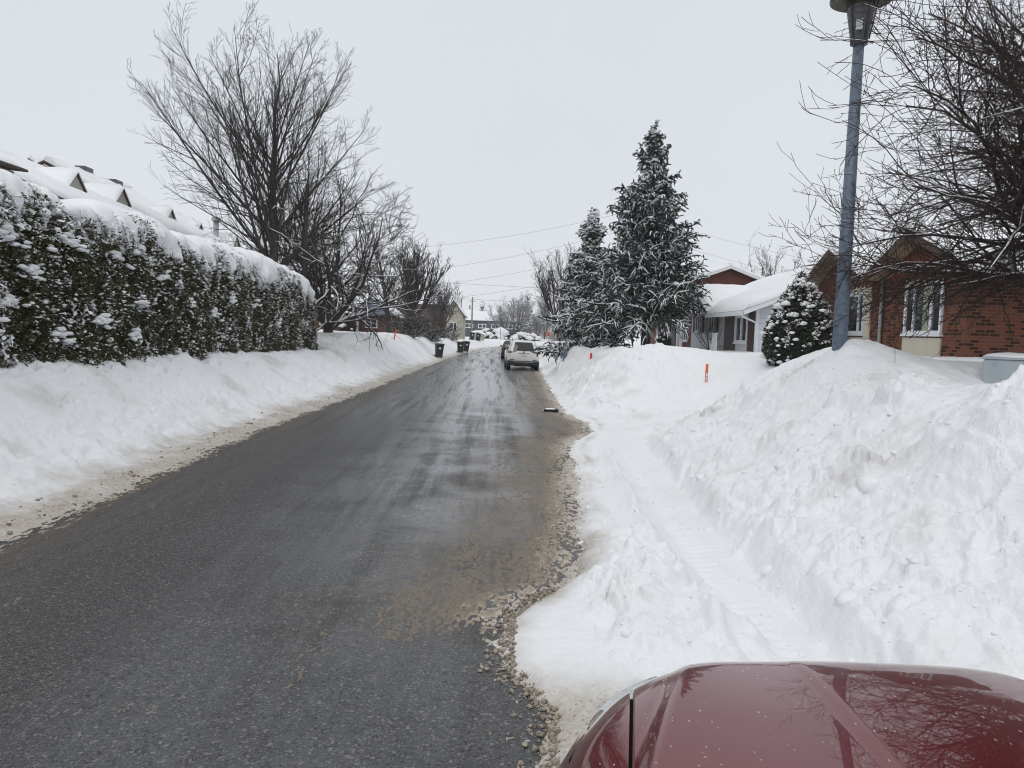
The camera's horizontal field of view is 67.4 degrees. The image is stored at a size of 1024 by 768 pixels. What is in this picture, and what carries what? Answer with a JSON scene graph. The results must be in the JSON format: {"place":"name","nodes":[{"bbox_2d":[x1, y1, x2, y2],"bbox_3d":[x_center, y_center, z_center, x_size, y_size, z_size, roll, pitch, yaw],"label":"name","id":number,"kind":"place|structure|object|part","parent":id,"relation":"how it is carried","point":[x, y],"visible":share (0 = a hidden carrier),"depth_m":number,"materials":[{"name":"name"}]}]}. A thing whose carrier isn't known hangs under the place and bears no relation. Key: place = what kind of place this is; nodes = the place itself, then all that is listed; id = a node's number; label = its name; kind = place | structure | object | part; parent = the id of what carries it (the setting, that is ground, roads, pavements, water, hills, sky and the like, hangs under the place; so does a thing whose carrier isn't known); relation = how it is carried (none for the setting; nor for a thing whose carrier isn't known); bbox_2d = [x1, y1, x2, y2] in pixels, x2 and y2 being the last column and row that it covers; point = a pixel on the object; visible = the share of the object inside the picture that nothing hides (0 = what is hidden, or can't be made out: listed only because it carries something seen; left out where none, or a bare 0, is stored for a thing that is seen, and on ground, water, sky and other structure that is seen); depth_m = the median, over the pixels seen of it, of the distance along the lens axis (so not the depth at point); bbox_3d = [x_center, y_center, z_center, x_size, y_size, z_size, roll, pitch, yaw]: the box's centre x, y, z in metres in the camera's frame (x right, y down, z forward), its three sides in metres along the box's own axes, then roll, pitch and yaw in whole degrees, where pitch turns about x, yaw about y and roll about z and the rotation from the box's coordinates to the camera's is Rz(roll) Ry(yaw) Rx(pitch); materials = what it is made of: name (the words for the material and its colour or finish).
{"place":"outdoors","nodes":[
{"label":"outdoors","id":0,"kind":"place"},
{"bbox_2d":[0,346,592,767],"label":"road","id":1,"kind":"structure","parent":0,"point":[240,540],"depth_m":5.86,"materials":[{"name":"grey asphalt"}]},
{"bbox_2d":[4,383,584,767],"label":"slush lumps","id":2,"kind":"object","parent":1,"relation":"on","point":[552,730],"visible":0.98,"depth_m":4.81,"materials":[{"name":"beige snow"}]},
{"bbox_2d":[500,340,510,358],"bbox_3d":[0.084,-2.808,62.660,2.120,1.513,4.425,2,4,1],"label":"dark red car","id":3,"kind":"object","parent":1,"relation":"on","point":[505,343],"visible":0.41,"depth_m":60.70,"materials":[{"name":"paint"}]},
{"bbox_2d":[503,339,538,369],"bbox_3d":[0.550,-1.773,45.440,2.120,1.780,4.640,3,4,-3],"label":"white car","id":4,"kind":"object","parent":1,"relation":"on","point":[518,353],"visible":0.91,"depth_m":43.26,"materials":[{"name":"paint"}]},
{"bbox_3d":[0.662,-2.111,43.397,1.608,0.485,0.359,3,4,-3],"label":"rear window","id":5,"kind":"part","parent":4,"relation":"part of","materials":[{"name":"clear glass"}]},
{"bbox_2d":[544,408,557,411],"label":"ice slab","id":6,"kind":"structure","parent":1,"relation":"on","point":[550,410],"depth_m":20.63,"materials":[{"name":"white ice"}]},
{"bbox_2d":[559,661,1023,767],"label":"burgundy car","id":7,"kind":"object","parent":1,"relation":"on","point":[792,714],"visible":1,"depth_m":2.16,"materials":[{"name":"paint"}]},
{"bbox_2d":[0,0,1023,340],"label":"sky","id":8,"kind":"structure","parent":0,"point":[501,118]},
{"bbox_2d":[540,295,570,325],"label":"frosted tree","id":9,"kind":"object","parent":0,"point":[553,312],"visible":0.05,"depth_m":159.88,"materials":[{"name":"grey plant"}]},
{"bbox_3d":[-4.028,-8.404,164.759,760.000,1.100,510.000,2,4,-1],"label":"ground","id":10,"kind":"structure","parent":0,"visible":0},
{"bbox_2d":[469,297,474,330],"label":"utility pole","id":11,"kind":"object","parent":10,"relation":"on","point":[471,314],"visible":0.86,"depth_m":139.24,"materials":[{"name":"grey wood"}]},
{"bbox_2d":[478,300,485,310],"bbox_3d":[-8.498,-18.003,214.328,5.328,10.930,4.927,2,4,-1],"label":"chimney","id":12,"kind":"object","parent":10,"relation":"on","point":[482,303],"visible":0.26,"depth_m":213.37,"materials":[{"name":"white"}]},
{"bbox_2d":[485,302,516,329],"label":"frosted tree","id":13,"kind":"object","parent":10,"relation":"on","point":[499,317],"visible":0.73,"depth_m":149.22,"materials":[{"name":"grey plant"}]},
{"bbox_2d":[0,329,1023,767],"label":"snow cover","id":14,"kind":"object","parent":10,"relation":"on","point":[580,659],"visible":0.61,"depth_m":7.70,"materials":[{"name":"white snow"}]},
{"bbox_2d":[0,155,27,173],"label":"townhouse","id":15,"kind":"structure","parent":14,"relation":"on","point":[7,164],"depth_m":22.64,"materials":[{"name":"beige"}]},
{"bbox_2d":[25,155,132,187],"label":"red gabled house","id":16,"kind":"structure","parent":14,"relation":"on","point":[33,159],"depth_m":45.14,"materials":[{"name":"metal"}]},
{"bbox_2d":[0,150,173,230],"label":"townhouse","id":17,"kind":"structure","parent":14,"relation":"on","point":[63,183],"depth_m":28.78,"materials":[{"name":"beige"}]},
{"bbox_2d":[34,155,232,246],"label":"townhouse","id":18,"kind":"structure","parent":14,"relation":"on","point":[167,215],"depth_m":36.85,"materials":[{"name":"beige"}]},
{"bbox_2d":[0,169,318,369],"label":"cedar hedge","id":19,"kind":"object","parent":14,"relation":"on","point":[86,281],"visible":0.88,"depth_m":15.19,"materials":[{"name":"green plant"}]},
{"bbox_2d":[176,212,258,252],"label":"townhouse","id":20,"kind":"structure","parent":14,"relation":"on","point":[224,236],"depth_m":46.34,"materials":[{"name":"beige"}]},
{"bbox_2d":[211,217,220,236],"bbox_3d":[-17.541,-8.564,45.519,0.540,2.700,0.540,2,4,-1],"label":"chimney pipe","id":21,"kind":"object","parent":20,"relation":"on","point":[215,226],"visible":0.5,"depth_m":45.34,"materials":[{"name":"metal"}]},
{"bbox_2d":[126,0,398,269],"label":"maple tree","id":22,"kind":"object","parent":14,"relation":"on","point":[273,179],"visible":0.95,"depth_m":32.24,"materials":[{"name":"brown plant"}]},
{"bbox_2d":[191,124,364,289],"bbox_3d":[-10.479,-6.351,34.593,7.366,10.460,5.871,0,4,-27],"label":"maple tree","id":23,"kind":"object","parent":14,"relation":"on","point":[304,211],"visible":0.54,"depth_m":33.95,"materials":[{"name":"brown plant"}]},
{"bbox_2d":[214,138,444,362],"bbox_3d":[-7.870,-5.620,37.007,11.804,11.709,13.061,-1,5,-35],"label":"spreading tree","id":24,"kind":"object","parent":14,"relation":"on","point":[335,320],"visible":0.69,"depth_m":34.79,"materials":[{"name":"brown plant"}]},
{"bbox_2d":[338,306,357,331],"bbox_3d":[-11.694,-4.470,54.568,1.497,3.030,1.456,2,4,-1],"label":"conical evergreen","id":25,"kind":"object","parent":14,"relation":"on","point":[349,328],"visible":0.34,"depth_m":54.25,"materials":[{"name":"green wood"}]},
{"bbox_2d":[315,287,404,331],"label":"brown brick house","id":26,"kind":"structure","parent":14,"relation":"on","point":[319,325],"depth_m":61.89,"materials":[{"name":"brown brick"}]},
{"bbox_2d":[365,318,377,327],"bbox_3d":[-11.373,-4.914,62.041,1.000,0.800,0.070,2,4,-1],"label":"window","id":27,"kind":"structure","parent":26,"relation":"in","point":[373,321],"depth_m":62.03,"materials":[{"name":"grey glass"}]},
{"bbox_2d":[353,227,404,332],"bbox_3d":[-8.729,-6.563,51.564,3.733,8.513,4.523,4,5,35],"label":"ash tree","id":28,"kind":"object","parent":14,"relation":"on","point":[388,329],"visible":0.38,"depth_m":51.58,"materials":[{"name":"brown plant"}]},
{"bbox_2d":[382,308,436,338],"bbox_3d":[-7.935,-4.056,57.313,3.950,3.417,4.177,4,4,30],"label":"snowy bush","id":29,"kind":"object","parent":14,"relation":"on","point":[410,327],"visible":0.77,"depth_m":57.30,"materials":[{"name":"brown plant"}]},
{"bbox_2d":[368,235,452,334],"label":"stout tree","id":30,"kind":"object","parent":14,"relation":"on","point":[432,286],"visible":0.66,"depth_m":68.55,"materials":[{"name":"brown plant"}]},
{"bbox_2d":[389,299,467,339],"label":"dark brown house","id":31,"kind":"structure","parent":14,"relation":"on","point":[459,317],"depth_m":101.45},
{"bbox_2d":[449,322,456,330],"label":"window","id":32,"kind":"structure","parent":31,"relation":"in","point":[449,322],"depth_m":101.33,"materials":[{"name":"grey glass"}]},
{"bbox_2d":[415,316,449,343],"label":"snowy bush","id":33,"kind":"object","parent":14,"relation":"on","point":[436,335],"visible":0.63,"depth_m":65.07,"materials":[{"name":"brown plant"}]},
{"bbox_2d":[434,343,444,357],"bbox_3d":[-5.353,-2.443,56.382,0.650,1.073,0.848,4,3,-16],"label":"wheeled bin","id":34,"kind":"object","parent":14,"relation":"on","point":[439,348],"visible":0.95,"depth_m":56.09,"materials":[{"name":"black plastic"}]},
{"bbox_2d":[418,264,464,331],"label":"maple tree","id":35,"kind":"object","parent":14,"relation":"on","point":[445,302],"visible":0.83,"depth_m":94.93,"materials":[{"name":"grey plant"}]},
{"bbox_2d":[428,323,461,340],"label":"snowy bush","id":36,"kind":"object","parent":14,"relation":"on","point":[454,335],"visible":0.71,"depth_m":81.73,"materials":[{"name":"grey plant"}]},
{"bbox_2d":[456,341,463,352],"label":"wheeled bin","id":37,"kind":"object","parent":14,"relation":"on","point":[460,345],"visible":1,"depth_m":71.08,"materials":[{"name":"black plastic"}]},
{"bbox_2d":[462,341,469,351],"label":"wheeled bin","id":38,"kind":"object","parent":14,"relation":"on","point":[466,346],"visible":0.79,"depth_m":76.09,"materials":[{"name":"black plastic"}]},
{"bbox_2d":[469,332,474,339],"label":"wheeled bin","id":39,"kind":"object","parent":14,"relation":"on","point":[472,334],"visible":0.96,"depth_m":103.44,"materials":[{"name":"black plastic"}]},
{"bbox_2d":[471,330,484,340],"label":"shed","id":40,"kind":"structure","parent":14,"relation":"on","point":[481,333],"depth_m":116.71,"materials":[{"name":"beige"}]},
{"bbox_2d":[476,333,480,340],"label":"wheeled bin","id":41,"kind":"object","parent":14,"relation":"on","point":[478,336],"visible":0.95,"depth_m":105.43,"materials":[{"name":"black plastic"}]},
{"bbox_2d":[481,328,497,338],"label":"evergreen bush","id":42,"kind":"object","parent":14,"relation":"on","point":[488,333],"visible":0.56,"depth_m":137.87,"materials":[{"name":"white plant"}]},
{"bbox_2d":[464,310,523,336],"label":"slate blue house","id":43,"kind":"structure","parent":14,"relation":"on","point":[480,321],"depth_m":175.44,"materials":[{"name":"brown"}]},
{"bbox_2d":[478,324,485,327],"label":"window","id":44,"kind":"structure","parent":43,"relation":"in","point":[479,325],"depth_m":175.38,"materials":[{"name":"white glass"}]},
{"bbox_2d":[493,327,517,339],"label":"evergreen bush","id":45,"kind":"object","parent":14,"relation":"on","point":[506,334],"visible":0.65,"depth_m":139.62,"materials":[{"name":"white plant"}]},
{"bbox_2d":[513,331,541,340],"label":"evergreen bush","id":46,"kind":"object","parent":14,"relation":"on","point":[521,335],"visible":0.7,"depth_m":141.93,"materials":[{"name":"white plant"}]},
{"bbox_2d":[530,318,561,338],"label":"grey house","id":47,"kind":"structure","parent":14,"relation":"on","point":[549,330],"depth_m":189.84,"materials":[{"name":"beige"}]},
{"bbox_2d":[528,243,574,339],"bbox_3d":[3.989,-6.346,57.901,6.963,8.590,5.565,-1,4,-31],"label":"bare tree","id":48,"kind":"object","parent":14,"relation":"on","point":[543,286],"visible":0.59,"depth_m":57.47,"materials":[{"name":"brown plant"}]},
{"bbox_2d":[563,345,567,360],"bbox_3d":[2.374,-1.284,34.355,0.170,0.900,0.066,4,4,-2],"label":"marker post","id":49,"kind":"object","parent":14,"relation":"on","point":[565,352],"visible":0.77,"depth_m":34.32,"materials":[{"name":"blue plastic"}]},
{"bbox_2d":[531,207,639,364],"bbox_3d":[3.733,-4.195,36.364,5.081,8.343,5.030,-1,5,-38],"label":"spruce tree","id":50,"kind":"object","parent":14,"relation":"on","point":[591,233],"visible":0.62,"depth_m":35.78,"materials":[{"name":"green plant"}]},
{"bbox_2d":[553,119,712,347],"bbox_3d":[5.224,-5.845,32.095,6.522,10.348,6.674,2,4,-1],"label":"spruce tree","id":51,"kind":"object","parent":14,"relation":"on","point":[645,301],"visible":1,"depth_m":31.32,"materials":[{"name":"green plant"}]},
{"bbox_2d":[656,329,671,345],"bbox_3d":[8.022,-2.327,40.643,0.994,1.148,0.966,4,4,30],"label":"shrub","id":52,"kind":"object","parent":14,"relation":"on","point":[662,339],"visible":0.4,"depth_m":40.39,"materials":[{"name":"black plant"}]},
{"bbox_2d":[640,263,764,346],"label":"brown house","id":53,"kind":"structure","parent":14,"relation":"on","point":[729,273],"depth_m":45.74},
{"bbox_2d":[676,319,682,346],"bbox_3d":[8.695,-2.431,39.996,0.087,1.850,1.300,2,4,-1],"label":"door","id":54,"kind":"structure","parent":53,"relation":"in","point":[680,338],"depth_m":39.60,"materials":[{"name":"metal"}]},
{"bbox_2d":[682,321,688,341],"bbox_3d":[8.753,-2.665,38.653,0.100,1.100,0.930,2,4,-1],"label":"window","id":55,"kind":"structure","parent":53,"relation":"in","point":[685,338],"depth_m":38.61,"materials":[{"name":"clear glass"}]},
{"bbox_2d":[690,316,723,349],"bbox_3d":[8.022,-1.837,31.311,1.250,2.201,1.498,4,5,33],"label":"bare shrub","id":56,"kind":"object","parent":14,"relation":"on","point":[711,330],"visible":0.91,"depth_m":31.16,"materials":[{"name":"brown plant"}]},
{"bbox_2d":[705,364,708,382],"bbox_3d":[5.408,-0.179,21.369,0.075,0.750,0.030,3,4,-2],"label":"marker stake","id":57,"kind":"object","parent":14,"relation":"on","point":[706,374],"visible":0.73,"depth_m":21.35,"materials":[{"name":"orange plastic"}]},
{"bbox_2d":[676,264,814,351],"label":"white house","id":58,"kind":"structure","parent":14,"relation":"on","point":[740,313],"depth_m":30.58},
{"bbox_2d":[694,316,699,332],"bbox_3d":[8.577,-2.772,35.459,0.100,0.830,0.880,2,4,-1],"label":"window","id":59,"kind":"structure","parent":58,"relation":"in","point":[697,318],"depth_m":35.46,"materials":[{"name":"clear glass"}]},
{"bbox_2d":[708,317,713,332],"bbox_3d":[8.630,-2.624,33.264,0.100,0.830,0.880,2,4,-1],"label":"window","id":60,"kind":"structure","parent":58,"relation":"in","point":[709,320],"depth_m":33.23,"materials":[{"name":"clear glass"}]},
{"bbox_2d":[733,315,747,344],"bbox_3d":[8.766,-2.074,29.385,0.120,1.100,1.560,2,4,-1],"label":"window","id":61,"kind":"structure","parent":58,"relation":"in","point":[741,324],"depth_m":29.36,"materials":[{"name":"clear glass"}]},
{"bbox_2d":[745,234,802,276],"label":"bare tree","id":62,"kind":"object","parent":14,"relation":"on","point":[770,270],"visible":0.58,"depth_m":65.38,"materials":[{"name":"grey plant"}]},
{"bbox_2d":[571,339,1014,661],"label":"snow lumps","id":63,"kind":"object","parent":14,"relation":"on","point":[866,484],"visible":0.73,"depth_m":6.68,"materials":[{"name":"white snow"}]},
{"bbox_2d":[759,269,833,366],"bbox_3d":[7.784,-1.702,20.824,2.159,2.815,2.167,2,4,-1],"label":"cedar shrub","id":64,"kind":"object","parent":14,"relation":"on","point":[782,343],"visible":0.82,"depth_m":20.34,"materials":[{"name":"green plant"}]},
{"bbox_2d":[829,0,890,350],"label":"street lamp","id":65,"kind":"object","parent":14,"relation":"on","point":[842,300],"visible":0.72,"depth_m":10.88,"materials":[{"name":"grey metal"}]},
{"bbox_2d":[758,0,1023,357],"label":"crabapple tree","id":66,"kind":"object","parent":14,"relation":"on","point":[1001,205],"visible":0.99,"depth_m":9.62,"materials":[{"name":"brown plant"}]},
{"bbox_2d":[808,215,1023,356],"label":"brick house","id":67,"kind":"structure","parent":14,"relation":"on","point":[992,335],"depth_m":16.45,"materials":[{"name":"brown brick"}]},
{"bbox_2d":[848,293,864,335],"bbox_3d":[9.003,-1.832,20.379,0.100,1.095,1.490,2,4,-1],"label":"window","id":68,"kind":"structure","parent":67,"relation":"in","point":[857,329],"depth_m":20.12,"materials":[{"name":"clear glass"}]},
{"bbox_2d":[900,279,944,336],"bbox_3d":[9.086,-1.662,16.988,0.100,1.215,1.580,2,4,-1],"label":"window","id":69,"kind":"structure","parent":67,"relation":"in","point":[937,331],"depth_m":16.89,"materials":[{"name":"white glass"}]},
{"bbox_2d":[981,352,1023,383],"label":"utility cabinet","id":70,"kind":"object","parent":14,"relation":"on","point":[998,367],"visible":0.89,"depth_m":9.15,"materials":[{"name":"blue paint"}]},
{"bbox_2d":[497,291,535,333],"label":"frosted tree","id":71,"kind":"object","parent":10,"relation":"on","point":[518,314],"visible":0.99,"depth_m":144.86,"materials":[{"name":"grey plant"}]},
{"bbox_2d":[519,293,533,332],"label":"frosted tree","id":72,"kind":"object","parent":10,"relation":"on","point":[527,325],"visible":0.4,"depth_m":170.92,"materials":[{"name":"grey plant"}]},
{"bbox_2d":[523,311,547,335],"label":"frosted tree","id":73,"kind":"object","parent":10,"relation":"on","point":[537,327],"visible":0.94,"depth_m":149.40,"materials":[{"name":"grey plant"}]},
{"bbox_2d":[521,296,555,338],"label":"frosted tree","id":74,"kind":"object","parent":10,"relation":"on","point":[543,312],"visible":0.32,"depth_m":164.23,"materials":[{"name":"grey plant"}]},
{"bbox_2d":[545,332,565,341],"bbox_3d":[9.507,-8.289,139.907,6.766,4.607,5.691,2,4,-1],"label":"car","id":75,"kind":"object","parent":10,"relation":"on","point":[553,338],"visible":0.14,"depth_m":140.29,"materials":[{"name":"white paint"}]},
{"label":"cable tower","id":76,"kind":"object","parent":10,"relation":"on","visible":0},
{"bbox_2d":[384,214,615,249],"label":"overhead cable","id":77,"kind":"object","parent":76,"relation":"attached to","point":[500,237],"visible":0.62,"depth_m":163.94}
]}

